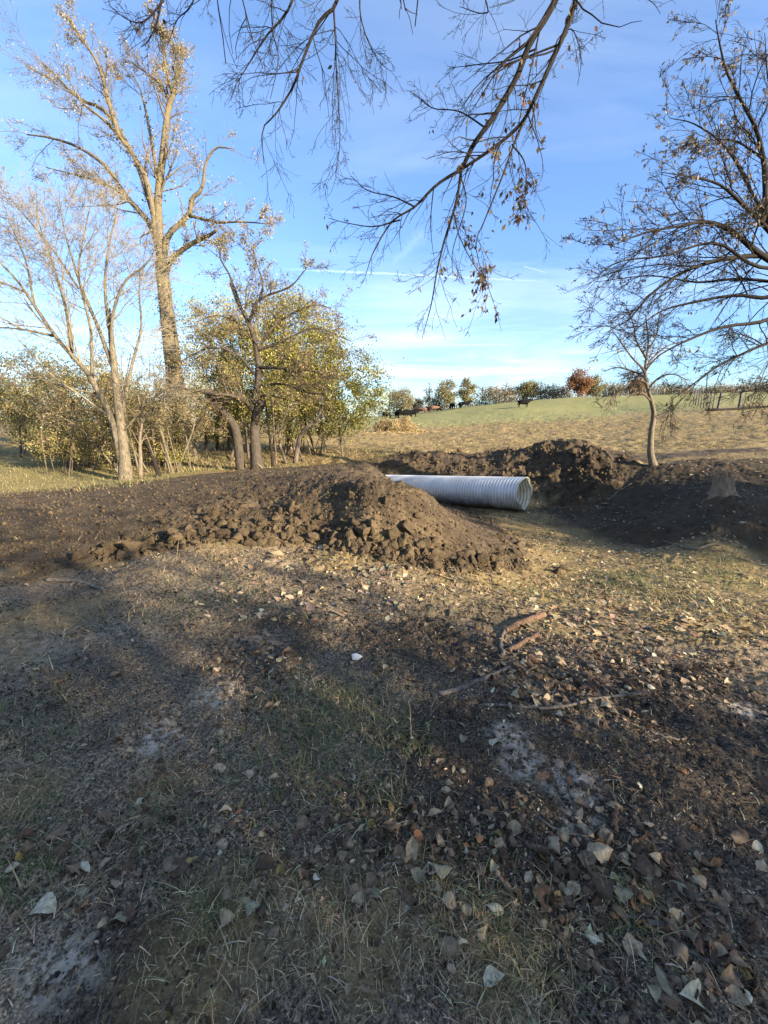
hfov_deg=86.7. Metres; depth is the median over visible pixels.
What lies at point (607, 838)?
leaf
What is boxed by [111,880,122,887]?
leaf
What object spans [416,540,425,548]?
soil clod
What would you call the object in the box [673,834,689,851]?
leaf
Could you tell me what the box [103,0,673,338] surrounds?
overhanging tree
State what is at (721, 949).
leaf
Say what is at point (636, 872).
leaf
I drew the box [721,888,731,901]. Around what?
leaf
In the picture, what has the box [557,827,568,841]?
leaf
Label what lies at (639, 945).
leaf
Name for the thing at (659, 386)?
field tree
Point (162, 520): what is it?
soil clod
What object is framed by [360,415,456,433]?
pile
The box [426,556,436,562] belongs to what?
soil clod
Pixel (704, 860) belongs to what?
leaf
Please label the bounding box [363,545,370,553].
soil clod
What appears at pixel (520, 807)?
leaf
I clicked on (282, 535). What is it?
soil clod
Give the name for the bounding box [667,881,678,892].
leaf
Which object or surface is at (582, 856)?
leaf
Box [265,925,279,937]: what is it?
leaf
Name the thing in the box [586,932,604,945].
leaf
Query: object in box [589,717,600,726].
leaf
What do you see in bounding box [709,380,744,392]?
field tree
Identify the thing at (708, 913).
leaf
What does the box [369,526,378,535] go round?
soil clod
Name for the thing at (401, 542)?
soil clod
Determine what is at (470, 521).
dirt mound
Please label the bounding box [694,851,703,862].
leaf
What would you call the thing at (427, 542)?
soil clod
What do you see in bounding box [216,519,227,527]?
soil clod
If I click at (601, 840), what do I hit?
leaf
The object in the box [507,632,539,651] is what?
log piece
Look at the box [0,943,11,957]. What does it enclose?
leaf
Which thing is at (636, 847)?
leaf
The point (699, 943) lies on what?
leaf
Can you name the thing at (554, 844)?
leaf
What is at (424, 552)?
soil clod
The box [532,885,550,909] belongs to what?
leaf
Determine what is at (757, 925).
leaf
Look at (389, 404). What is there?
field tree
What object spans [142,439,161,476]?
young tree
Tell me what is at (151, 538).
soil clod
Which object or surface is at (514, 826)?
leaf
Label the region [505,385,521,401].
field tree
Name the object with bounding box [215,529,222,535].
soil clod
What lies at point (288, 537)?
soil crumbs
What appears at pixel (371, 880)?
leaf
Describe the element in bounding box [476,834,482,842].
leaf
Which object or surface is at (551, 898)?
leaf
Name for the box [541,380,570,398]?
field tree
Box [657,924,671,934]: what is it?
leaf
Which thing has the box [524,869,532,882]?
leaf
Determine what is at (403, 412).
cow
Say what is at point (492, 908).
leaf
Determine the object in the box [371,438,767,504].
spoil heap
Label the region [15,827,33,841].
leaf
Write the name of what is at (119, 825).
leaf
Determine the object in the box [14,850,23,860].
leaf
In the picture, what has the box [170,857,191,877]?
leaf
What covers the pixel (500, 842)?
leaf
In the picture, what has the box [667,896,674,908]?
leaf
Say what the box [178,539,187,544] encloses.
soil clod
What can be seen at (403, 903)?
leaf
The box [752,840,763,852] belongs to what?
leaf
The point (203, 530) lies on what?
soil clod
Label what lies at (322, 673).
stick
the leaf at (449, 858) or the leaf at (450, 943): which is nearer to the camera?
the leaf at (450, 943)
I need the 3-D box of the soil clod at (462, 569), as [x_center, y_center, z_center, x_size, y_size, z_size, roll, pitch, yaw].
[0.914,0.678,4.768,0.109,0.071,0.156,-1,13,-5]
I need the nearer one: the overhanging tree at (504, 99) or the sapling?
the overhanging tree at (504, 99)
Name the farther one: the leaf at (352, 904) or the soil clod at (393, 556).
the soil clod at (393, 556)
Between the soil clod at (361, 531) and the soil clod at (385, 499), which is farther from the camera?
the soil clod at (385, 499)
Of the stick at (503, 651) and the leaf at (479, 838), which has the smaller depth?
the leaf at (479, 838)
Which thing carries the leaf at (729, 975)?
on the ground at (670, 494)
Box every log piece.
[504,612,546,631]
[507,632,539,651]
[541,681,570,690]
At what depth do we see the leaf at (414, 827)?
1.61 m
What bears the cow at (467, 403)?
on the ground at (670, 494)
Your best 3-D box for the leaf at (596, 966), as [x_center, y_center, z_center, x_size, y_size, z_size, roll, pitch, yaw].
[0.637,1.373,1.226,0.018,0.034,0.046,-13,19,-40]
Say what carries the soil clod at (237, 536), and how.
on the dirt mound
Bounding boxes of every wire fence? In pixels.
[594,388,696,396]
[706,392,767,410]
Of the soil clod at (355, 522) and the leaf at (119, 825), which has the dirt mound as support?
the soil clod at (355, 522)
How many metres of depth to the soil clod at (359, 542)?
4.89 m
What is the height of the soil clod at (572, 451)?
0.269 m
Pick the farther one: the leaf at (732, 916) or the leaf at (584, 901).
the leaf at (584, 901)
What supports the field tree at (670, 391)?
on the ground at (670, 494)
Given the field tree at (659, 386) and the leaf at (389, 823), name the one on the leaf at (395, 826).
the leaf at (389, 823)
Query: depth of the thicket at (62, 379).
15.00 m
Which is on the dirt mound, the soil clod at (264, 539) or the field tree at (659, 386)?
the soil clod at (264, 539)
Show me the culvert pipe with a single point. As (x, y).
(510, 493)
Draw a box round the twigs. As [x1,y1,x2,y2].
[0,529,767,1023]
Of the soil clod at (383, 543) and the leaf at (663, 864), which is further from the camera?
the soil clod at (383, 543)
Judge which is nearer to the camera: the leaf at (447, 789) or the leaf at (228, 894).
the leaf at (228, 894)
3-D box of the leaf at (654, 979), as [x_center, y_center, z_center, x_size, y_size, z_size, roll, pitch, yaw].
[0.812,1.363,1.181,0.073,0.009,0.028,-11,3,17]
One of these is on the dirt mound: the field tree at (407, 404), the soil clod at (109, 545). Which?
the soil clod at (109, 545)
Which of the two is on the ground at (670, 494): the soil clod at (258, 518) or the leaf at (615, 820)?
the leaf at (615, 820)
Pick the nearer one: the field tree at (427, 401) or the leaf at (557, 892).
the leaf at (557, 892)
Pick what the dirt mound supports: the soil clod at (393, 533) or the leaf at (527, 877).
the soil clod at (393, 533)
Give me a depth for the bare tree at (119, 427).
11.11 m
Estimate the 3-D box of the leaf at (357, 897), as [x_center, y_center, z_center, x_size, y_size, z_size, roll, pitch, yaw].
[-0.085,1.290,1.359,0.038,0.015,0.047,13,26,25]
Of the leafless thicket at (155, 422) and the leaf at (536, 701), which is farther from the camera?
the leafless thicket at (155, 422)
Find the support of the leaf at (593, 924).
on the ground at (670, 494)
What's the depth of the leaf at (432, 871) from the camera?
1.45 m
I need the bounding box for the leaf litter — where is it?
[0,457,767,1023]
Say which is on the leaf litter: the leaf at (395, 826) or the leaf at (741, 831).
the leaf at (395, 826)
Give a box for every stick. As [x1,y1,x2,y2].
[44,578,105,592]
[308,660,336,682]
[393,718,413,740]
[438,665,510,695]
[478,684,653,709]
[499,628,505,658]
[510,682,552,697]
[538,816,606,837]
[609,790,622,810]
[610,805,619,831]
[616,889,744,919]
[646,728,686,741]
[646,918,729,955]
[662,540,718,549]
[665,935,735,968]
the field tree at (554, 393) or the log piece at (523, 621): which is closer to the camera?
the log piece at (523, 621)
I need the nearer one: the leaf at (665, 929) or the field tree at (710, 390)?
the leaf at (665, 929)
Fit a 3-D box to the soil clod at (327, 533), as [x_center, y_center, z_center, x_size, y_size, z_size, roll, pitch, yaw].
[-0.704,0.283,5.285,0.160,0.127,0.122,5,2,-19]
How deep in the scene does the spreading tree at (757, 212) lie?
9.04 m
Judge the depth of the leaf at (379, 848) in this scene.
1.52 m
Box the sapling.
[592,291,699,465]
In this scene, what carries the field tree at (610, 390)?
on the ground at (670, 494)
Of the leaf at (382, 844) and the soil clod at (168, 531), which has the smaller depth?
the leaf at (382, 844)
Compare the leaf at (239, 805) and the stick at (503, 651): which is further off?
the stick at (503, 651)
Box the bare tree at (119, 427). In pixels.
[0,147,235,480]
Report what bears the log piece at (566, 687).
on the leaf litter
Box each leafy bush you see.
[162,284,262,452]
[183,245,372,463]
[191,394,280,453]
[232,284,372,455]
[267,342,403,454]
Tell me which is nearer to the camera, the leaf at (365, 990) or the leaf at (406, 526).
the leaf at (365, 990)
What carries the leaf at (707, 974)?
on the ground at (670, 494)
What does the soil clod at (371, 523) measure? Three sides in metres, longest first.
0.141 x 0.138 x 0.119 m
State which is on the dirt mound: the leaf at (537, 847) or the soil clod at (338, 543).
the soil clod at (338, 543)
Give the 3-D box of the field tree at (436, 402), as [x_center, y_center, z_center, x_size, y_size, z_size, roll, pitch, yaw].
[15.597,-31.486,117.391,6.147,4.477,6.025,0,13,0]
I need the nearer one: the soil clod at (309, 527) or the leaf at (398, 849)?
the leaf at (398, 849)
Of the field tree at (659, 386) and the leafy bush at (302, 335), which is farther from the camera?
the field tree at (659, 386)
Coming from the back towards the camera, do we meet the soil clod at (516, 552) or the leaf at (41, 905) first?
the soil clod at (516, 552)
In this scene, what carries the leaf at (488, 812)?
on the ground at (670, 494)
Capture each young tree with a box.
[124,390,155,477]
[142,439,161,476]
[262,400,275,466]
[273,407,292,463]
[293,402,329,463]
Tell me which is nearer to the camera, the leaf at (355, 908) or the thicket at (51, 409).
the leaf at (355, 908)
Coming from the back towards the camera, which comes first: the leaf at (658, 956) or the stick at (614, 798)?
the stick at (614, 798)
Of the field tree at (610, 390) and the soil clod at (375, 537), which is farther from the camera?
the field tree at (610, 390)
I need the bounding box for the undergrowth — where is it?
[377,390,739,415]
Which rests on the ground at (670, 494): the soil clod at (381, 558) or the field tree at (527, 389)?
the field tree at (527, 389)
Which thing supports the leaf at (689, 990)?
on the ground at (670, 494)
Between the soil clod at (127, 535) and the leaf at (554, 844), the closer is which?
the leaf at (554, 844)
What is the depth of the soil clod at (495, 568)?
5.13 m
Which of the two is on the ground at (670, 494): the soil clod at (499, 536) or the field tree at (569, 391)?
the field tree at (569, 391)
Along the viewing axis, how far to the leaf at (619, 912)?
1.35 m
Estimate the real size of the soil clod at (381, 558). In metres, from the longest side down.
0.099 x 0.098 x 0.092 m
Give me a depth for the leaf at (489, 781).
1.81 m
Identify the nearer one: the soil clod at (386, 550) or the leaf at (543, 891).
the leaf at (543, 891)
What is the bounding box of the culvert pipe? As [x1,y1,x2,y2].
[386,475,531,510]
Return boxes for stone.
[352,653,362,659]
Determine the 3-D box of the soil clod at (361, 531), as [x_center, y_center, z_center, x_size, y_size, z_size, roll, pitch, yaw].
[-0.282,0.241,5.049,0.235,0.120,0.140,-1,8,45]
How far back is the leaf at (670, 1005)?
1.14 m
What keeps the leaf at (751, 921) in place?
on the ground at (670, 494)
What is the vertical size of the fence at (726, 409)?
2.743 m
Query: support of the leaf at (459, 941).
on the ground at (670, 494)
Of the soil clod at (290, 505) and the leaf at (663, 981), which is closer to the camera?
the leaf at (663, 981)
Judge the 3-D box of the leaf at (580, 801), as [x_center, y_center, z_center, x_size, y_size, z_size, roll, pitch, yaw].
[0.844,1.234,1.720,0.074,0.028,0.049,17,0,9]
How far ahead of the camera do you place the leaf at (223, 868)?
1.45 m
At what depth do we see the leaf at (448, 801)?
1.70 m
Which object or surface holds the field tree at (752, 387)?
on the ground at (670, 494)
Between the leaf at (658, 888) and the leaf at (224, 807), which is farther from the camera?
the leaf at (224, 807)
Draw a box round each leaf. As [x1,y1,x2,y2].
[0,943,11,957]
[4,861,18,872]
[6,909,22,924]
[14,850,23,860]
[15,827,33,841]
[30,892,56,913]
[46,823,67,840]
[53,840,71,858]
[67,863,80,871]
[76,898,88,910]
[80,861,89,871]
[97,812,110,821]
[98,857,111,869]
[100,830,111,845]
[106,871,120,879]
[107,911,126,923]
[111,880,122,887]
[113,821,123,829]
[115,822,129,831]
[119,905,135,922]
[120,859,133,871]
[125,746,133,753]
[139,781,145,791]
[143,816,157,831]
[157,773,164,779]
[163,780,173,788]
[163,856,178,871]
[166,814,177,823]
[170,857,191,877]
[182,900,196,912]
[185,856,197,862]
[208,889,219,903]
[210,824,221,834]
[213,763,225,772]
[215,838,227,849]
[218,803,231,811]
[219,866,230,880]
[219,908,236,928]
[221,886,233,901]
[237,798,243,808]
[242,897,259,915]
[254,853,274,869]
[255,902,265,917]
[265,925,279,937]
[296,815,307,830]
[338,817,347,823]
[344,821,353,832]
[350,883,366,895]
[350,902,362,913]
[352,892,362,907]
[353,904,362,912]
[359,984,368,993]
[362,849,377,855]
[365,872,377,888]
[367,848,376,862]
[368,819,374,828]
[370,828,382,845]
[375,842,386,849]
[375,845,383,856]
[383,820,396,834]
[386,820,400,831]
[386,828,393,840]
[388,866,401,873]
[393,844,404,860]
[401,519,412,534]
[401,900,412,909]
[403,890,416,905]
[406,835,418,860]
[409,823,420,830]
[410,867,424,884]
[413,829,424,841]
[422,864,428,874]
[425,863,432,875]
[428,808,441,815]
[428,861,435,874]
[429,878,442,890]
[430,847,440,854]
[431,691,437,699]
[431,826,442,840]
[434,863,451,878]
[436,834,443,845]
[438,936,463,957]
[439,859,451,870]
[439,896,452,911]
[441,786,450,793]
[442,891,455,908]
[444,796,451,807]
[446,854,456,865]
[457,937,468,944]
[458,914,470,929]
[467,850,479,858]
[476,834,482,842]
[476,924,487,942]
[479,809,494,817]
[483,965,504,986]
[484,777,493,785]
[486,902,502,915]
[486,909,495,916]
[488,737,500,744]
[494,837,505,848]
[506,820,520,835]
[510,688,519,697]
[510,886,521,900]
[511,806,524,811]
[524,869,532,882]
[530,1017,537,1023]
[531,696,540,705]
[531,843,544,853]
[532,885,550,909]
[535,845,546,861]
[535,857,548,873]
[536,844,550,856]
[536,874,541,885]
[537,771,548,778]
[540,883,548,906]
[541,709,553,717]
[541,903,552,913]
[546,895,557,911]
[547,836,560,854]
[548,956,560,972]
[552,973,563,979]
[554,860,565,874]
[554,890,562,901]
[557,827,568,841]
[558,914,565,924]
[561,986,573,1001]
[562,926,573,935]
[564,883,573,895]
[564,895,576,908]
[566,862,579,874]
[566,864,577,880]
[567,880,580,896]
[575,796,590,807]
[575,807,582,819]
[577,820,587,836]
[578,849,595,869]
[579,780,589,789]
[580,894,587,904]
[585,682,595,690]
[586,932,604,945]
[587,842,595,853]
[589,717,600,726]
[589,961,602,975]
[591,842,613,864]
[591,874,612,899]
[591,892,601,905]
[592,920,603,930]
[593,838,608,845]
[593,904,607,914]
[596,865,605,876]
[597,827,613,842]
[601,829,609,844]
[606,801,622,808]
[608,861,617,869]
[609,733,625,739]
[612,902,628,925]
[613,885,633,902]
[618,1015,628,1023]
[621,858,633,865]
[622,940,634,955]
[623,933,642,950]
[625,883,638,898]
[630,898,641,911]
[631,869,635,885]
[632,840,641,852]
[632,854,654,879]
[634,870,641,880]
[636,831,646,839]
[641,874,651,887]
[642,906,654,918]
[647,983,661,1002]
[649,852,664,869]
[649,878,662,892]
[650,976,676,986]
[652,934,663,946]
[654,858,668,867]
[654,912,666,918]
[654,953,664,962]
[654,962,673,995]
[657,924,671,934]
[659,992,678,1010]
[661,988,681,1009]
[663,917,680,940]
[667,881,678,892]
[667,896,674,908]
[667,975,682,990]
[669,869,683,881]
[669,907,684,926]
[670,880,687,892]
[672,942,688,963]
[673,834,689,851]
[679,978,710,1013]
[680,909,694,927]
[681,975,690,985]
[683,882,695,900]
[684,906,700,923]
[686,919,700,931]
[686,924,698,942]
[686,979,698,1010]
[687,909,701,924]
[692,874,706,888]
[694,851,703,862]
[694,938,705,957]
[699,932,708,940]
[700,855,713,868]
[701,962,711,979]
[702,935,711,948]
[703,978,717,989]
[703,995,710,1012]
[705,826,714,836]
[705,909,715,916]
[709,939,731,962]
[710,857,722,866]
[710,897,727,914]
[713,942,727,956]
[719,933,736,949]
[720,964,743,988]
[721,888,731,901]
[722,941,733,950]
[725,984,750,1007]
[727,912,734,922]
[728,827,748,843]
[730,949,755,972]
[731,831,746,843]
[735,965,753,979]
[742,894,755,904]
[745,917,762,938]
[748,916,765,924]
[752,685,760,694]
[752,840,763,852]
[752,976,767,998]
[755,859,767,871]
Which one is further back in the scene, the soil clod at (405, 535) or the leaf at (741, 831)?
the soil clod at (405, 535)
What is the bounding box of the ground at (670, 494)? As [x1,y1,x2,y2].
[0,392,767,1023]
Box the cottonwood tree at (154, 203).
[0,0,284,462]
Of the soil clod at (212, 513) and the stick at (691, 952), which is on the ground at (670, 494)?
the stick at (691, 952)
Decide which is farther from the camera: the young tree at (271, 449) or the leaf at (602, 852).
the young tree at (271, 449)
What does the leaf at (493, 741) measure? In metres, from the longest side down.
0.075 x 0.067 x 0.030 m
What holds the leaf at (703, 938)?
on the ground at (670, 494)
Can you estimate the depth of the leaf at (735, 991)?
1.16 m
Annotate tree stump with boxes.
[706,471,739,499]
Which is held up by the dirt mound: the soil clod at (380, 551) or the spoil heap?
the soil clod at (380, 551)
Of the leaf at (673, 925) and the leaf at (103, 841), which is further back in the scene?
the leaf at (103, 841)
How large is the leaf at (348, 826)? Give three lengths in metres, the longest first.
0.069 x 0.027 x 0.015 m
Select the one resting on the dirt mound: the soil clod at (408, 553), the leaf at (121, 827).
the soil clod at (408, 553)
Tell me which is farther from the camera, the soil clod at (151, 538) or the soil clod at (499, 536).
the soil clod at (499, 536)
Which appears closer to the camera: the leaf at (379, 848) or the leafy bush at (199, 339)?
the leaf at (379, 848)
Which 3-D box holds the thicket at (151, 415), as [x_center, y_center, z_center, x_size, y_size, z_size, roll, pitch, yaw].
[-8.292,-3.146,14.838,3.887,3.166,3.020,0,13,0]
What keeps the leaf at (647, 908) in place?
on the ground at (670, 494)
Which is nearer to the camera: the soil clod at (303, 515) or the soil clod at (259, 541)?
the soil clod at (259, 541)
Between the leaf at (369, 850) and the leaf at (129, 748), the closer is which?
the leaf at (369, 850)
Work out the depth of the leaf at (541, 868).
1.47 m
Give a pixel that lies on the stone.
(355, 656)
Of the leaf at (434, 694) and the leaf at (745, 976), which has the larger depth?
the leaf at (434, 694)
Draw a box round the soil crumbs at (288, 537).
[0,441,640,583]
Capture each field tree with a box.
[352,398,380,414]
[376,393,400,414]
[385,385,419,410]
[408,396,425,412]
[419,382,435,410]
[430,395,446,410]
[434,376,459,408]
[456,377,476,406]
[465,383,492,405]
[480,385,509,403]
[492,381,521,403]
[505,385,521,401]
[514,378,542,399]
[532,382,556,399]
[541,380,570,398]
[555,384,573,397]
[563,364,596,396]
[585,373,610,396]
[599,380,624,396]
[602,381,629,395]
[622,377,651,395]
[645,380,669,394]
[651,382,678,394]
[661,382,695,394]
[688,384,712,393]
[695,383,723,392]
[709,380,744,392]
[726,378,752,392]
[739,379,767,391]
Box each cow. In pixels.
[382,411,390,418]
[396,410,411,417]
[407,409,421,416]
[430,406,441,411]
[462,401,472,406]
[517,399,532,406]
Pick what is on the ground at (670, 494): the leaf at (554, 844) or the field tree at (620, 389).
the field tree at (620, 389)
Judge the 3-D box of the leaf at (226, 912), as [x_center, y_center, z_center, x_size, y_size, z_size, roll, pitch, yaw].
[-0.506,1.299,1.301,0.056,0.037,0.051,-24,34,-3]
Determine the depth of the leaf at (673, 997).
1.14 m
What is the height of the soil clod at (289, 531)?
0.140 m
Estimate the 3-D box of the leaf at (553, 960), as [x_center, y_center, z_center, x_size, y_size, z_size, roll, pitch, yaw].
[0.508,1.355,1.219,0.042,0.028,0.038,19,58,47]
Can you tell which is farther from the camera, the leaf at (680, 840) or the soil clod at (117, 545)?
the soil clod at (117, 545)
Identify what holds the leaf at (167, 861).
on the ground at (670, 494)
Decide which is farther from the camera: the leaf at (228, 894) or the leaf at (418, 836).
the leaf at (418, 836)
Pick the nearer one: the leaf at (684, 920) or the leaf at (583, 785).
the leaf at (684, 920)
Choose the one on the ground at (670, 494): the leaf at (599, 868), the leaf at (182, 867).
the leaf at (599, 868)
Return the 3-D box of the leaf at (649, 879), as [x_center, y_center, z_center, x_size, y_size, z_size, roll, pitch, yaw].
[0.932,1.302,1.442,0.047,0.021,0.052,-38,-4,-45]
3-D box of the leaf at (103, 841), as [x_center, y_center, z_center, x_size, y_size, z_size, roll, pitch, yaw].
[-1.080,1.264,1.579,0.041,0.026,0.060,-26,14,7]
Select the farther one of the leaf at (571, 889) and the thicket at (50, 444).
the thicket at (50, 444)
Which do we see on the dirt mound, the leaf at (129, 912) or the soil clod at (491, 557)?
the soil clod at (491, 557)
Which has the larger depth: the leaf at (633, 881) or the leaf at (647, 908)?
the leaf at (633, 881)
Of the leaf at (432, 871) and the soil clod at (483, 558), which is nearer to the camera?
the leaf at (432, 871)
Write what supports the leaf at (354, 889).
on the leaf litter
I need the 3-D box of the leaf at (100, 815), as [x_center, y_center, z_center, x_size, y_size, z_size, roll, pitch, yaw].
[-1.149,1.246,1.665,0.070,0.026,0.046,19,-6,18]
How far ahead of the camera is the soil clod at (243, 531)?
5.18 m
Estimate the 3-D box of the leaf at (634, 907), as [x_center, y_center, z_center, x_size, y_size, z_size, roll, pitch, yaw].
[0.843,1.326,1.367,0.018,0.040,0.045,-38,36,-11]
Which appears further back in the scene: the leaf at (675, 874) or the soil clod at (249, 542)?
the soil clod at (249, 542)
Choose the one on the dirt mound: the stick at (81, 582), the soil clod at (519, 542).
the soil clod at (519, 542)
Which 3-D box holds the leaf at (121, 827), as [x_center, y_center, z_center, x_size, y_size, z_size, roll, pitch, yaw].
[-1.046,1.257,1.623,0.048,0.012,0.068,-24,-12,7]
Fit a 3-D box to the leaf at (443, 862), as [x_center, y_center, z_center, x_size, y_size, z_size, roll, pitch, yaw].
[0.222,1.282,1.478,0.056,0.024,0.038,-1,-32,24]
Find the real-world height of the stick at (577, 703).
0.281 m
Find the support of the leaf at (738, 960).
on the ground at (670, 494)
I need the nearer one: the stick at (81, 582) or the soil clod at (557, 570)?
the stick at (81, 582)
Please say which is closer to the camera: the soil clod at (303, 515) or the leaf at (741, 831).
the leaf at (741, 831)
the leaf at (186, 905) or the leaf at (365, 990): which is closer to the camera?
the leaf at (365, 990)
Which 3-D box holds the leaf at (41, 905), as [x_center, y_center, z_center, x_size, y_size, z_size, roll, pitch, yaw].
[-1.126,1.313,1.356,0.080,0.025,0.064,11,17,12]
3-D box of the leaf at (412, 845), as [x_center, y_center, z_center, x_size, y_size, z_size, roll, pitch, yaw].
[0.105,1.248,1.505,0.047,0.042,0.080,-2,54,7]
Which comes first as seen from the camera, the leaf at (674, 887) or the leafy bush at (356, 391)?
the leaf at (674, 887)
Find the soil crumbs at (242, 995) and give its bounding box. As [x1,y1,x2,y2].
[0,475,767,1023]
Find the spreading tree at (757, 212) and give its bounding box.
[558,0,767,440]
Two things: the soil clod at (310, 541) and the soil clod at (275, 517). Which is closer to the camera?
the soil clod at (310, 541)
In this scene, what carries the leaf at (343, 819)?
on the ground at (670, 494)
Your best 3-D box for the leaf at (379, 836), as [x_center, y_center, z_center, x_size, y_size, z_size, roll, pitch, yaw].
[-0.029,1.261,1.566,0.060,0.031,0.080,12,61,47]
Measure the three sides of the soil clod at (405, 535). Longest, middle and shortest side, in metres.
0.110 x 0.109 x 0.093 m
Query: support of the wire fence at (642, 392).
on the ground at (670, 494)
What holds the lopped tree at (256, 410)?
on the ground at (670, 494)
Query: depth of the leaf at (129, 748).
1.99 m
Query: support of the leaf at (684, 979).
on the ground at (670, 494)
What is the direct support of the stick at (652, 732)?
on the ground at (670, 494)
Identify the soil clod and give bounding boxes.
[71,550,83,560]
[91,547,103,555]
[101,541,113,549]
[103,549,111,553]
[113,540,128,550]
[116,551,126,560]
[121,540,144,550]
[122,533,130,538]
[129,551,137,556]
[143,536,154,543]
[155,546,165,552]
[159,518,165,523]
[165,527,177,536]
[167,531,182,542]
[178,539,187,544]
[178,543,185,549]
[181,530,192,538]
[190,540,200,543]
[198,526,209,534]
[203,515,210,521]
[207,509,220,516]
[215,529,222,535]
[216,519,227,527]
[227,523,237,530]
[227,537,237,543]
[231,531,242,540]
[237,527,249,536]
[243,539,256,546]
[252,530,261,538]
[254,516,264,521]
[256,538,264,545]
[259,518,266,525]
[261,536,269,546]
[267,538,273,546]
[272,515,279,520]
[272,540,280,545]
[280,531,285,539]
[285,527,292,536]
[287,500,294,512]
[290,536,303,542]
[300,512,306,518]
[306,524,316,531]
[306,538,314,543]
[307,532,318,540]
[320,528,328,535]
[322,545,328,550]
[323,529,331,536]
[329,530,338,539]
[329,537,336,545]
[336,540,341,546]
[344,529,356,540]
[347,491,354,498]
[350,539,357,548]
[351,519,360,526]
[351,549,357,554]
[352,527,370,536]
[356,539,362,546]
[358,547,364,554]
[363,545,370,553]
[367,519,376,528]
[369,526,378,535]
[370,533,379,540]
[376,549,383,554]
[377,555,385,560]
[378,540,389,547]
[383,496,389,503]
[384,548,390,554]
[386,528,400,539]
[388,540,398,549]
[391,553,395,560]
[397,536,406,546]
[401,532,408,539]
[403,547,414,557]
[414,512,422,518]
[414,549,419,555]
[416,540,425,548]
[421,547,428,555]
[422,538,430,547]
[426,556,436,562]
[428,561,440,569]
[431,536,440,543]
[431,547,442,557]
[453,557,465,565]
[458,565,466,572]
[461,548,475,557]
[468,554,476,564]
[478,553,488,564]
[489,555,494,560]
[490,561,500,567]
[492,565,499,571]
[495,551,500,559]
[496,533,502,538]
[508,548,521,556]
[514,540,521,546]
[552,568,560,573]
[566,448,576,454]
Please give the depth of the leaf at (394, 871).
1.45 m
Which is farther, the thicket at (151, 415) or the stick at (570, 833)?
the thicket at (151, 415)
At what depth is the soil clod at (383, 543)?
4.89 m
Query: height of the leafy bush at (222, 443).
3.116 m
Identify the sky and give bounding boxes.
[0,0,767,420]
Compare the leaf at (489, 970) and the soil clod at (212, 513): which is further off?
the soil clod at (212, 513)
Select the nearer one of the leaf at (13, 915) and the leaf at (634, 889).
the leaf at (13, 915)
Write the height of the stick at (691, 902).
0.082 m
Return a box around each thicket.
[0,337,104,456]
[0,345,33,446]
[0,370,158,443]
[1,362,137,474]
[4,421,137,471]
[7,342,166,463]
[18,417,108,466]
[52,310,223,472]
[101,380,208,466]
[120,364,287,440]
[128,420,187,468]
[156,448,197,467]
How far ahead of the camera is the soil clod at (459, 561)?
4.89 m
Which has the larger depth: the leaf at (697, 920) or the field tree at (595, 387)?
the field tree at (595, 387)
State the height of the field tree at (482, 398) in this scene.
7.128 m
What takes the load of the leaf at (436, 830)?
on the ground at (670, 494)
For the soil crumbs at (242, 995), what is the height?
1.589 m
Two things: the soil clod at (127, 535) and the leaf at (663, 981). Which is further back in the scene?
the soil clod at (127, 535)
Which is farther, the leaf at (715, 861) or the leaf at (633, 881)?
the leaf at (715, 861)
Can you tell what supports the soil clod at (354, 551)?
on the dirt mound
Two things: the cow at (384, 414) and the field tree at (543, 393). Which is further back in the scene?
the field tree at (543, 393)
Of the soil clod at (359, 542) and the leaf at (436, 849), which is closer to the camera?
the leaf at (436, 849)
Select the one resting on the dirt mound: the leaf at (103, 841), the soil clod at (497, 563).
the soil clod at (497, 563)
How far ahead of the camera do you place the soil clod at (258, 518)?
5.52 m
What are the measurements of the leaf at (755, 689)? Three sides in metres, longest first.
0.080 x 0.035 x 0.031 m
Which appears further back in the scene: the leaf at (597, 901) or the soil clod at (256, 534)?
the soil clod at (256, 534)
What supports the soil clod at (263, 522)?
on the dirt mound
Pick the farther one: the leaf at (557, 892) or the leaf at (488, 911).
the leaf at (557, 892)
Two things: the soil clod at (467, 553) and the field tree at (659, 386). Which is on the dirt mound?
the soil clod at (467, 553)
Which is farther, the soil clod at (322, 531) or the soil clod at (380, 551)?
the soil clod at (322, 531)
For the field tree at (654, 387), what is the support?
on the ground at (670, 494)
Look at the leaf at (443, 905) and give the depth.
1.35 m
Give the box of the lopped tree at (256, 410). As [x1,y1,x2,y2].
[144,219,377,469]
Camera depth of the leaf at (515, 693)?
2.42 m
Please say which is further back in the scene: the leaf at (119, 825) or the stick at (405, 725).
the stick at (405, 725)
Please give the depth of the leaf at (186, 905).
1.35 m
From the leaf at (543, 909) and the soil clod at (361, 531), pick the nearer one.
the leaf at (543, 909)
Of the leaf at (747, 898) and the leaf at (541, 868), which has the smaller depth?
the leaf at (747, 898)
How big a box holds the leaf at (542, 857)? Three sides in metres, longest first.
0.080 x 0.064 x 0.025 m
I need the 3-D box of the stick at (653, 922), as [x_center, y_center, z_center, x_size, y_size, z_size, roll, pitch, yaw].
[0.976,1.348,1.288,0.250,0.028,0.038,6,14,23]
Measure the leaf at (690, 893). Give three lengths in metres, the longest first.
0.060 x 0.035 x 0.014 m
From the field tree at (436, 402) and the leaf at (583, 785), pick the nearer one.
the leaf at (583, 785)

